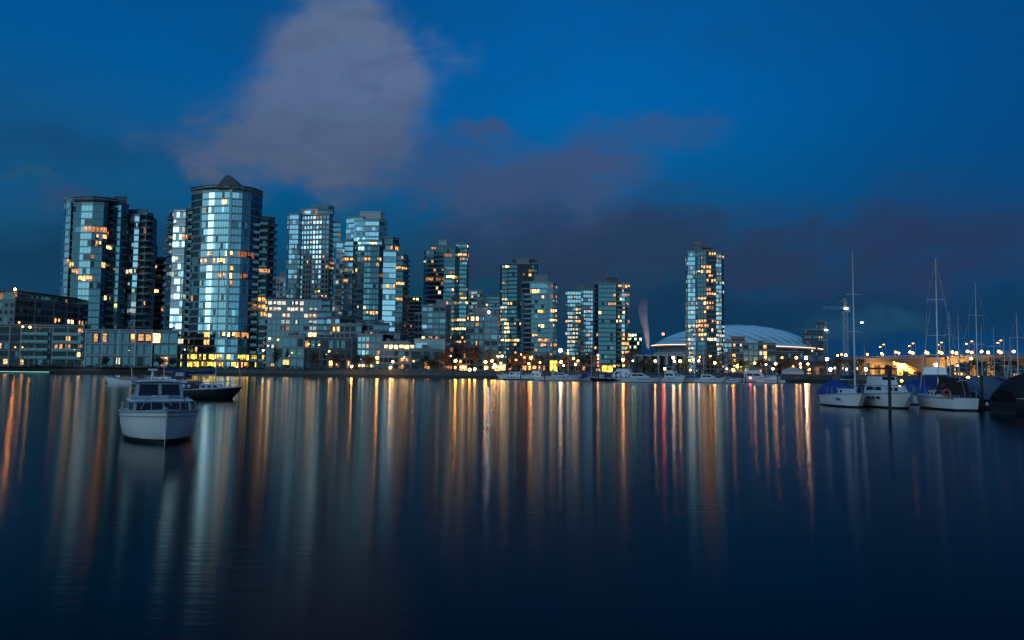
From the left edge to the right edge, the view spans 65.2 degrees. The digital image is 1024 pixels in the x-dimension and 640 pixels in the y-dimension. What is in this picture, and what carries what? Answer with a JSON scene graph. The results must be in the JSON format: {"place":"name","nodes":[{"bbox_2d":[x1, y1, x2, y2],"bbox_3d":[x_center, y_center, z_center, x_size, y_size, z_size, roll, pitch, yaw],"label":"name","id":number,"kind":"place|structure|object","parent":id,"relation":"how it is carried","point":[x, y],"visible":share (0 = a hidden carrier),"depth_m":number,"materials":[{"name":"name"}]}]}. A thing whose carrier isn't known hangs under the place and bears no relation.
{"place":"outdoors","nodes":[
{"label":"outdoors","id":0,"kind":"place"},
{"bbox_2d":[153,242,166,329],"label":"dark tower","id":1,"kind":"structure","parent":0,"point":[158,318],"depth_m":431.89,"materials":[{"name":"grey"}]},
{"bbox_2d":[161,175,277,368],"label":"wide glass tower","id":2,"kind":"structure","parent":0,"point":[230,221],"depth_m":351.90,"materials":[{"name":"teal glass"}]},
{"bbox_2d":[273,271,285,297],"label":"gridded block","id":3,"kind":"structure","parent":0,"point":[279,286],"depth_m":522.41,"materials":[{"name":"grey concrete"}]},
{"bbox_2d":[285,205,340,309],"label":"round topped tower","id":4,"kind":"structure","parent":0,"point":[313,233],"depth_m":473.24,"materials":[{"name":"teal glass"}]},
{"bbox_2d":[324,313,413,369],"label":"terraced block","id":5,"kind":"structure","parent":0,"point":[382,342],"depth_m":337.56,"materials":[{"name":"grey concrete"}]},
{"bbox_2d":[332,211,409,340],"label":"stepped tower","id":6,"kind":"structure","parent":0,"point":[371,271],"depth_m":450.89,"materials":[{"name":"teal glass"}]},
{"bbox_2d":[407,296,421,341],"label":"distant block","id":7,"kind":"structure","parent":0,"point":[414,304],"depth_m":621.63,"materials":[{"name":"concrete"}]},
{"bbox_2d":[407,298,420,341],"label":"windows","id":8,"kind":"structure","parent":7,"relation":"in","point":[412,299],"depth_m":621.47,"materials":[{"name":"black glass"}]},
{"bbox_2d":[414,300,450,370],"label":"grey stepped block","id":9,"kind":"structure","parent":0,"point":[432,320],"depth_m":400.25,"materials":[{"name":"concrete"}]},
{"bbox_2d":[423,239,468,344],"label":"penthouse tower","id":10,"kind":"structure","parent":0,"point":[446,271],"depth_m":542.09,"materials":[{"name":"teal"}]},
{"bbox_2d":[450,343,464,370],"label":"garden block","id":11,"kind":"structure","parent":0,"point":[454,347],"depth_m":419.62,"materials":[{"name":"concrete"}]},
{"bbox_2d":[450,347,464,368],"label":"windows","id":12,"kind":"structure","parent":11,"relation":"in","point":[451,348],"depth_m":419.59,"materials":[{"name":"black glass"}]},
{"bbox_2d":[469,290,477,313],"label":"pale lit block","id":13,"kind":"structure","parent":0,"point":[472,298],"depth_m":702.51,"materials":[{"name":"grey concrete"}]},
{"bbox_2d":[469,292,476,313],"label":"windows","id":14,"kind":"structure","parent":13,"relation":"in","point":[470,296],"depth_m":702.50,"materials":[{"name":"white glass"}]},
{"bbox_2d":[475,289,499,363],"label":"dark distant block","id":15,"kind":"structure","parent":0,"point":[489,301],"depth_m":742.60,"materials":[{"name":"concrete"}]},
{"bbox_2d":[477,291,499,363],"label":"windows","id":16,"kind":"structure","parent":15,"relation":"in","point":[484,301],"depth_m":742.53,"materials":[{"name":"black glass"}]},
{"bbox_2d":[0,373,1023,639],"bbox_3d":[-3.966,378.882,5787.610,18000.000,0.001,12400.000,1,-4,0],"label":"water","id":17,"kind":"structure","parent":0,"point":[356,509],"depth_m":15.15,"materials":[{"name":"blue liquid"}]},
{"bbox_2d":[0,371,53,373],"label":"floating dock","id":18,"kind":"object","parent":17,"relation":"on","point":[27,372],"visible":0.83,"depth_m":330.15,"materials":[{"name":"concrete"}]},
{"bbox_2d":[104,375,143,384],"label":"rowing boat","id":19,"kind":"object","parent":17,"relation":"on","point":[112,380],"visible":0.5,"depth_m":126.73,"materials":[{"name":"white"}]},
{"bbox_2d":[118,367,198,445],"bbox_3d":[-13.664,3.454,31.064,2.903,3.252,7.216,3,-4,-28],"label":"motor boat","id":20,"kind":"object","parent":17,"relation":"on","point":[158,411],"visible":0.94,"depth_m":29.72,"materials":[{"name":"white"}]},
{"bbox_2d":[136,349,201,386],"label":"sailboat","id":21,"kind":"object","parent":17,"relation":"on","point":[178,375],"visible":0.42,"depth_m":116.76,"materials":[{"name":"black paint"}]},
{"bbox_2d":[182,248,243,398],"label":"sailboat","id":22,"kind":"object","parent":17,"relation":"on","point":[212,391],"visible":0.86,"depth_m":71.34,"materials":[{"name":"black paint"}]},
{"bbox_2d":[496,364,522,379],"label":"motor yacht","id":23,"kind":"object","parent":17,"relation":"on","point":[513,375],"visible":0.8,"depth_m":270.23,"materials":[{"name":"white"}]},
{"bbox_2d":[521,365,543,380],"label":"motor yacht","id":24,"kind":"object","parent":17,"relation":"on","point":[536,375],"visible":0.73,"depth_m":266.18,"materials":[{"name":"white"}]},
{"bbox_2d":[545,369,582,380],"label":"motor yacht","id":25,"kind":"object","parent":17,"relation":"on","point":[559,377],"visible":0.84,"depth_m":259.77,"materials":[{"name":"white"}]},
{"bbox_2d":[590,350,614,380],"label":"sailboat","id":26,"kind":"object","parent":17,"relation":"on","point":[608,377],"visible":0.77,"depth_m":260.71,"materials":[{"name":"black paint"}]},
{"bbox_2d":[597,365,629,379],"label":"motor yacht","id":27,"kind":"object","parent":17,"relation":"on","point":[621,371],"visible":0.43,"depth_m":272.83,"materials":[{"name":"white"}]},
{"bbox_2d":[620,367,662,382],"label":"motor yacht","id":28,"kind":"object","parent":17,"relation":"on","point":[637,377],"visible":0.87,"depth_m":233.97,"materials":[{"name":"white"}]},
{"bbox_2d":[660,366,685,382],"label":"motor yacht","id":29,"kind":"object","parent":17,"relation":"on","point":[672,376],"visible":0.85,"depth_m":245.00,"materials":[{"name":"white"}]},
{"bbox_2d":[680,327,707,382],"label":"sailboat","id":30,"kind":"object","parent":17,"relation":"on","point":[688,380],"visible":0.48,"depth_m":247.35,"materials":[{"name":"blue"}]},
{"bbox_2d":[694,373,727,382],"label":"motor yacht","id":31,"kind":"object","parent":17,"relation":"on","point":[706,378],"visible":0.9,"depth_m":244.45,"materials":[{"name":"white"}]},
{"bbox_2d":[735,367,781,382],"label":"motor yacht","id":32,"kind":"object","parent":17,"relation":"on","point":[754,373],"visible":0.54,"depth_m":260.16,"materials":[{"name":"white"}]},
{"bbox_2d":[752,374,784,382],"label":"motor yacht","id":33,"kind":"object","parent":17,"relation":"on","point":[770,379],"visible":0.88,"depth_m":252.20,"materials":[{"name":"white"}]},
{"bbox_2d":[816,252,865,407],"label":"sailboat","id":34,"kind":"object","parent":17,"relation":"on","point":[836,393],"visible":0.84,"depth_m":68.52,"materials":[{"name":"white"}]},
{"bbox_2d":[857,367,914,408],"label":"motor yacht","id":35,"kind":"object","parent":17,"relation":"on","point":[876,391],"visible":0.65,"depth_m":67.84,"materials":[{"name":"white"}]},
{"bbox_2d":[888,369,891,409],"bbox_3d":[30.106,6.048,63.762,0.240,4.230,0.240,-1,-4,22],"label":"mooring pile","id":36,"kind":"object","parent":17,"relation":"in","point":[889,392],"visible":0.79,"depth_m":63.70,"materials":[{"name":"wood"}]},
{"bbox_2d":[903,379,932,404],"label":"covered boat","id":37,"kind":"object","parent":17,"relation":"on","point":[915,382],"visible":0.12,"depth_m":75.76,"materials":[{"name":"blue"}]},
{"bbox_2d":[922,355,948,389],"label":"motor yacht","id":38,"kind":"object","parent":17,"relation":"on","point":[929,375],"visible":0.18,"depth_m":81.29,"materials":[{"name":"blue"}]},
{"bbox_2d":[915,258,978,410],"bbox_3d":[35.851,1.314,67.093,2.866,13.230,7.840,0,-4,2],"label":"sailboat","id":39,"kind":"object","parent":17,"relation":"on","point":[944,395],"visible":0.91,"depth_m":64.87,"materials":[{"name":"white"}]},
{"bbox_2d":[946,318,978,380],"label":"sailboat","id":40,"kind":"object","parent":17,"relation":"on","point":[964,379],"visible":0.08,"depth_m":112.50,"materials":[{"name":"blue"}]},
{"bbox_2d":[959,376,1001,404],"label":"covered boat","id":41,"kind":"object","parent":17,"relation":"on","point":[991,385],"visible":0.28,"depth_m":69.72,"materials":[{"name":"fabric"}]},
{"bbox_2d":[956,283,1007,381],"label":"sailboat","id":42,"kind":"object","parent":17,"relation":"on","point":[1002,380],"visible":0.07,"depth_m":92.72,"materials":[{"name":"blue"}]},
{"bbox_2d":[980,375,983,409],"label":"mooring pile","id":43,"kind":"object","parent":17,"relation":"in","point":[981,392],"visible":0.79,"depth_m":65.69,"materials":[{"name":"wood"}]},
{"bbox_2d":[989,373,1023,414],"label":"covered boat","id":44,"kind":"object","parent":17,"relation":"on","point":[1007,396],"visible":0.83,"depth_m":58.82,"materials":[{"name":"fabric"}]},
{"bbox_2d":[1006,314,1023,378],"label":"sailboat","id":45,"kind":"object","parent":17,"relation":"on","point":[1017,337],"visible":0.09,"depth_m":96.60,"materials":[{"name":"grey"}]},
{"bbox_2d":[0,0,1023,374],"label":"sky","id":46,"kind":"structure","parent":0,"point":[591,140],"materials":[{"name":"blue"}]},
{"bbox_2d":[499,258,537,370],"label":"building","id":47,"kind":"structure","parent":0,"point":[515,273],"depth_m":592.27,"materials":[{"name":"grey"}]},
{"bbox_2d":[512,354,552,371],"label":"red lit terrace","id":48,"kind":"structure","parent":0,"point":[543,364],"depth_m":404.36,"materials":[{"name":"brick"}]},
{"bbox_2d":[512,359,548,370],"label":"windows","id":49,"kind":"structure","parent":48,"relation":"in","point":[544,362],"depth_m":404.20,"materials":[{"name":"yellow glass"}]},
{"bbox_2d":[520,274,557,355],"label":"rounded tower","id":50,"kind":"structure","parent":0,"point":[538,333],"depth_m":490.90,"materials":[{"name":"teal"}]},
{"bbox_2d":[547,359,559,371],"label":"pavilion","id":51,"kind":"structure","parent":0,"point":[553,364],"depth_m":344.44,"materials":[{"name":"yellow glass"}]},
{"bbox_2d":[551,348,566,371],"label":"corner shop block","id":52,"kind":"structure","parent":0,"point":[555,353],"depth_m":449.63,"materials":[{"name":"grey brick"}]},
{"bbox_2d":[560,355,596,371],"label":"dark quay shed","id":53,"kind":"structure","parent":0,"point":[586,367],"depth_m":399.29,"materials":[{"name":"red brick"}]},
{"bbox_2d":[561,359,595,370],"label":"windows","id":54,"kind":"structure","parent":53,"relation":"in","point":[593,363],"depth_m":399.30,"materials":[{"name":"black glass"}]},
{"bbox_2d":[565,284,592,356],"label":"pale gridded tower","id":55,"kind":"structure","parent":0,"point":[579,318],"depth_m":641.60,"materials":[{"name":"concrete"}]},
{"bbox_2d":[594,275,629,371],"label":"dark penthouse tower","id":56,"kind":"structure","parent":0,"point":[611,317],"depth_m":546.07,"materials":[{"name":"teal"}]},
{"bbox_2d":[630,331,641,354],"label":"green office block","id":57,"kind":"structure","parent":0,"point":[636,342],"depth_m":720.16,"materials":[{"name":"concrete"}]},
{"bbox_2d":[630,334,641,354],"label":"windows","id":58,"kind":"structure","parent":57,"relation":"in","point":[631,335],"depth_m":720.21,"materials":[{"name":"white glass"}]},
{"bbox_2d":[630,355,685,372],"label":"framed hall","id":59,"kind":"structure","parent":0,"point":[661,360],"depth_m":445.10,"materials":[{"name":"concrete"}]},
{"bbox_2d":[685,241,724,372],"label":"lone tower","id":60,"kind":"structure","parent":0,"point":[704,286],"depth_m":531.23,"materials":[{"name":"teal"}]},
{"bbox_2d":[723,336,776,373],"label":"stadium side block","id":61,"kind":"structure","parent":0,"point":[738,347],"depth_m":430.13,"materials":[{"name":"glass"}]},
{"bbox_2d":[831,359,858,374],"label":"warehouse","id":62,"kind":"structure","parent":0,"point":[843,371],"depth_m":638.91,"materials":[{"name":"concrete"}]},
{"bbox_2d":[946,362,969,375],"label":"lit block","id":63,"kind":"structure","parent":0,"point":[963,368],"depth_m":619.02,"materials":[{"name":"concrete"}]},
{"bbox_2d":[946,362,968,375],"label":"windows","id":64,"kind":"structure","parent":63,"relation":"in","point":[961,369],"depth_m":619.05,"materials":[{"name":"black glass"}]},
{"label":"ground","id":65,"kind":"structure","parent":0,"visible":0},
{"bbox_2d":[0,290,84,366],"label":"apartment block","id":66,"kind":"structure","parent":65,"relation":"on","point":[56,329],"depth_m":337.38,"materials":[{"name":"concrete"}]},
{"bbox_2d":[0,366,178,374],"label":"seawall","id":67,"kind":"object","parent":65,"relation":"on","point":[93,370],"visible":0.47,"depth_m":338.33,"materials":[{"name":"concrete"}]},
{"bbox_2d":[59,196,128,366],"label":"glass tower","id":68,"kind":"structure","parent":65,"relation":"on","point":[93,260],"depth_m":388.08,"materials":[{"name":"teal glass"}]},
{"bbox_2d":[84,326,178,367],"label":"townhouse row","id":69,"kind":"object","parent":65,"relation":"on","point":[144,346],"visible":0.87,"depth_m":330.95,"materials":[{"name":"grey concrete"}]},
{"bbox_2d":[86,363,179,368],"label":"hedge","id":70,"kind":"object","parent":65,"relation":"on","point":[147,366],"visible":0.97,"depth_m":325.24,"materials":[{"name":"green plant"}]},
{"bbox_2d":[124,209,156,329],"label":"slim glass tower","id":71,"kind":"structure","parent":65,"relation":"on","point":[140,270],"depth_m":399.48,"materials":[{"name":"teal"}]},
{"bbox_2d":[182,366,271,368],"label":"hedge","id":72,"kind":"object","parent":65,"relation":"on","point":[224,367],"visible":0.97,"depth_m":320.81,"materials":[{"name":"green plant"}]},
{"bbox_2d":[263,296,331,368],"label":"apartment building","id":73,"kind":"structure","parent":65,"relation":"on","point":[285,315],"depth_m":353.11,"materials":[{"name":"concrete"}]},
{"bbox_2d":[275,332,352,369],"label":"glazed lowrise","id":74,"kind":"structure","parent":65,"relation":"on","point":[298,346],"depth_m":337.14,"materials":[{"name":"glass"}]},
{"bbox_2d":[306,352,323,368],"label":"tree","id":75,"kind":"object","parent":65,"relation":"on","point":[314,357],"visible":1,"depth_m":321.25,"materials":[{"name":"green plant"}]},
{"bbox_2d":[179,368,495,378],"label":"seawall","id":76,"kind":"object","parent":65,"relation":"on","point":[367,373],"visible":0.57,"depth_m":318.19,"materials":[{"name":"concrete"}]},
{"bbox_2d":[181,365,494,369],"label":"railing","id":77,"kind":"object","parent":65,"relation":"on","point":[362,368],"visible":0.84,"depth_m":319.07,"materials":[{"name":"metal"}]},
{"bbox_2d":[409,336,445,370],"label":"white house","id":78,"kind":"structure","parent":65,"relation":"on","point":[430,346],"depth_m":321.35,"materials":[{"name":"grey concrete"}]},
{"bbox_2d":[435,350,455,370],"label":"tree","id":79,"kind":"object","parent":65,"relation":"on","point":[445,357],"visible":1,"depth_m":320.32,"materials":[{"name":"brown plant"}]},
{"bbox_2d":[458,338,476,363],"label":"tree","id":80,"kind":"object","parent":65,"relation":"on","point":[467,352],"visible":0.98,"depth_m":322.87,"materials":[{"name":"brown plant"}]},
{"bbox_2d":[468,341,493,370],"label":"tree","id":81,"kind":"object","parent":65,"relation":"on","point":[476,351],"visible":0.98,"depth_m":323.40,"materials":[{"name":"brown plant"}]},
{"bbox_2d":[465,308,497,370],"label":"corner rise","id":82,"kind":"structure","parent":65,"relation":"on","point":[479,334],"depth_m":374.75,"materials":[{"name":"glass"}]},
{"bbox_2d":[479,346,501,367],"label":"tree","id":83,"kind":"object","parent":65,"relation":"on","point":[490,357],"visible":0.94,"depth_m":323.20,"materials":[{"name":"brown plant"}]},
{"bbox_2d":[502,352,529,368],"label":"tree","id":84,"kind":"object","parent":65,"relation":"on","point":[512,358],"visible":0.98,"depth_m":321.09,"materials":[{"name":"brown plant"}]},
{"bbox_2d":[531,352,550,370],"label":"tree","id":85,"kind":"object","parent":65,"relation":"on","point":[539,358],"visible":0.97,"depth_m":320.74,"materials":[{"name":"brown plant"}]},
{"bbox_2d":[512,367,614,371],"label":"hedge","id":86,"kind":"object","parent":65,"relation":"on","point":[589,370],"visible":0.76,"depth_m":316.42,"materials":[{"name":"green plant"}]},
{"bbox_2d":[573,353,589,371],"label":"tree","id":87,"kind":"object","parent":65,"relation":"on","point":[581,359],"visible":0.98,"depth_m":320.91,"materials":[{"name":"brown plant"}]},
{"bbox_2d":[619,347,634,366],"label":"tree","id":88,"kind":"object","parent":65,"relation":"on","point":[628,358],"visible":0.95,"depth_m":321.40,"materials":[{"name":"green plant"}]},
{"bbox_2d":[641,356,658,372],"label":"tree","id":89,"kind":"object","parent":65,"relation":"on","point":[649,363],"visible":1,"depth_m":315.00,"materials":[{"name":"green plant"}]},
{"bbox_2d":[496,371,831,382],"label":"seawall","id":90,"kind":"object","parent":65,"relation":"on","point":[805,378],"visible":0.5,"depth_m":284.78,"materials":[{"name":"concrete"}]},
{"bbox_2d":[689,347,716,371],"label":"tree","id":91,"kind":"object","parent":65,"relation":"on","point":[707,358],"visible":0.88,"depth_m":319.63,"materials":[{"name":"green plant"}]},
{"bbox_2d":[627,368,779,373],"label":"hedge","id":92,"kind":"object","parent":65,"relation":"on","point":[697,371],"visible":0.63,"depth_m":314.44,"materials":[{"name":"green plant"}]},
{"bbox_2d":[629,349,803,373],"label":"brick lowrise","id":93,"kind":"structure","parent":65,"relation":"on","point":[792,353],"depth_m":459.65,"materials":[{"name":"brown brick"}]},
{"bbox_2d":[629,354,802,372],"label":"windows","id":94,"kind":"structure","parent":93,"relation":"in","point":[789,355],"depth_m":459.59,"materials":[{"name":"grey glass"}]},
{"bbox_2d":[710,350,730,371],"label":"tree","id":95,"kind":"object","parent":65,"relation":"on","point":[718,360],"visible":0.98,"depth_m":319.29,"materials":[{"name":"green plant"}]},
{"bbox_2d":[651,325,822,373],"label":"stadium","id":96,"kind":"object","parent":65,"relation":"on","point":[675,344],"visible":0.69,"depth_m":905.55,"materials":[{"name":"fabric"}]},
{"bbox_2d":[753,355,775,371],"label":"tree","id":97,"kind":"object","parent":65,"relation":"on","point":[762,361],"visible":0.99,"depth_m":314.84,"materials":[{"name":"brown plant"}]},
{"bbox_2d":[781,367,803,373],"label":"marquee tent","id":98,"kind":"object","parent":65,"relation":"on","point":[792,370],"visible":0.79,"depth_m":297.76,"materials":[{"name":"grey fabric"}]},
{"bbox_2d":[802,328,817,373],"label":"unfinished tower","id":99,"kind":"structure","parent":65,"relation":"on","point":[810,338],"depth_m":900.55,"materials":[{"name":"concrete"}]},
{"bbox_2d":[803,330,817,373],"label":"windows","id":100,"kind":"structure","parent":99,"relation":"in","point":[808,343],"depth_m":900.49,"materials":[{"name":"blue glass"}]},
{"bbox_2d":[807,326,829,370],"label":"tower crane","id":101,"kind":"object","parent":65,"relation":"on","point":[827,332],"visible":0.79,"depth_m":640.22,"materials":[{"name":"silver metal"}]},
{"bbox_2d":[814,321,827,373],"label":"scaffolded tower","id":102,"kind":"structure","parent":65,"relation":"on","point":[821,344],"depth_m":930.67,"materials":[{"name":"concrete"}]},
{"bbox_2d":[816,322,826,367],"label":"windows","id":103,"kind":"structure","parent":102,"relation":"in","point":[822,346],"depth_m":930.66,"materials":[{"name":"blue glass"}]},
{"bbox_2d":[824,298,852,374],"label":"tower crane","id":104,"kind":"object","parent":65,"relation":"on","point":[847,311],"visible":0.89,"depth_m":560.87,"materials":[{"name":"silver metal"}]},
{"bbox_2d":[828,355,848,373],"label":"tree","id":105,"kind":"object","parent":65,"relation":"on","point":[837,360],"visible":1,"depth_m":319.35,"materials":[{"name":"green plant"}]},
{"bbox_2d":[844,355,865,372],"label":"tree","id":106,"kind":"object","parent":65,"relation":"on","point":[851,360],"visible":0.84,"depth_m":317.06,"materials":[{"name":"green plant"}]},
{"bbox_2d":[780,354,1023,375],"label":"road bridge","id":107,"kind":"structure","parent":65,"relation":"on","point":[911,365],"depth_m":309.41,"materials":[{"name":"concrete"}]},
{"bbox_2d":[832,375,1012,383],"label":"seawall","id":108,"kind":"object","parent":65,"relation":"on","point":[863,378],"visible":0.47,"depth_m":267.74,"materials":[{"name":"concrete"}]},
{"bbox_2d":[865,370,1012,375],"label":"hedge","id":109,"kind":"object","parent":65,"relation":"on","point":[947,371],"visible":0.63,"depth_m":265.99,"materials":[{"name":"green plant"}]},
{"bbox_2d":[968,358,998,375],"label":"tree","id":110,"kind":"object","parent":65,"relation":"on","point":[974,362],"visible":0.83,"depth_m":261.46,"materials":[{"name":"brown plant"}]},
{"bbox_2d":[987,357,1012,375],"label":"tree","id":111,"kind":"object","parent":65,"relation":"on","point":[996,366],"visible":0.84,"depth_m":261.62,"materials":[{"name":"brown plant"}]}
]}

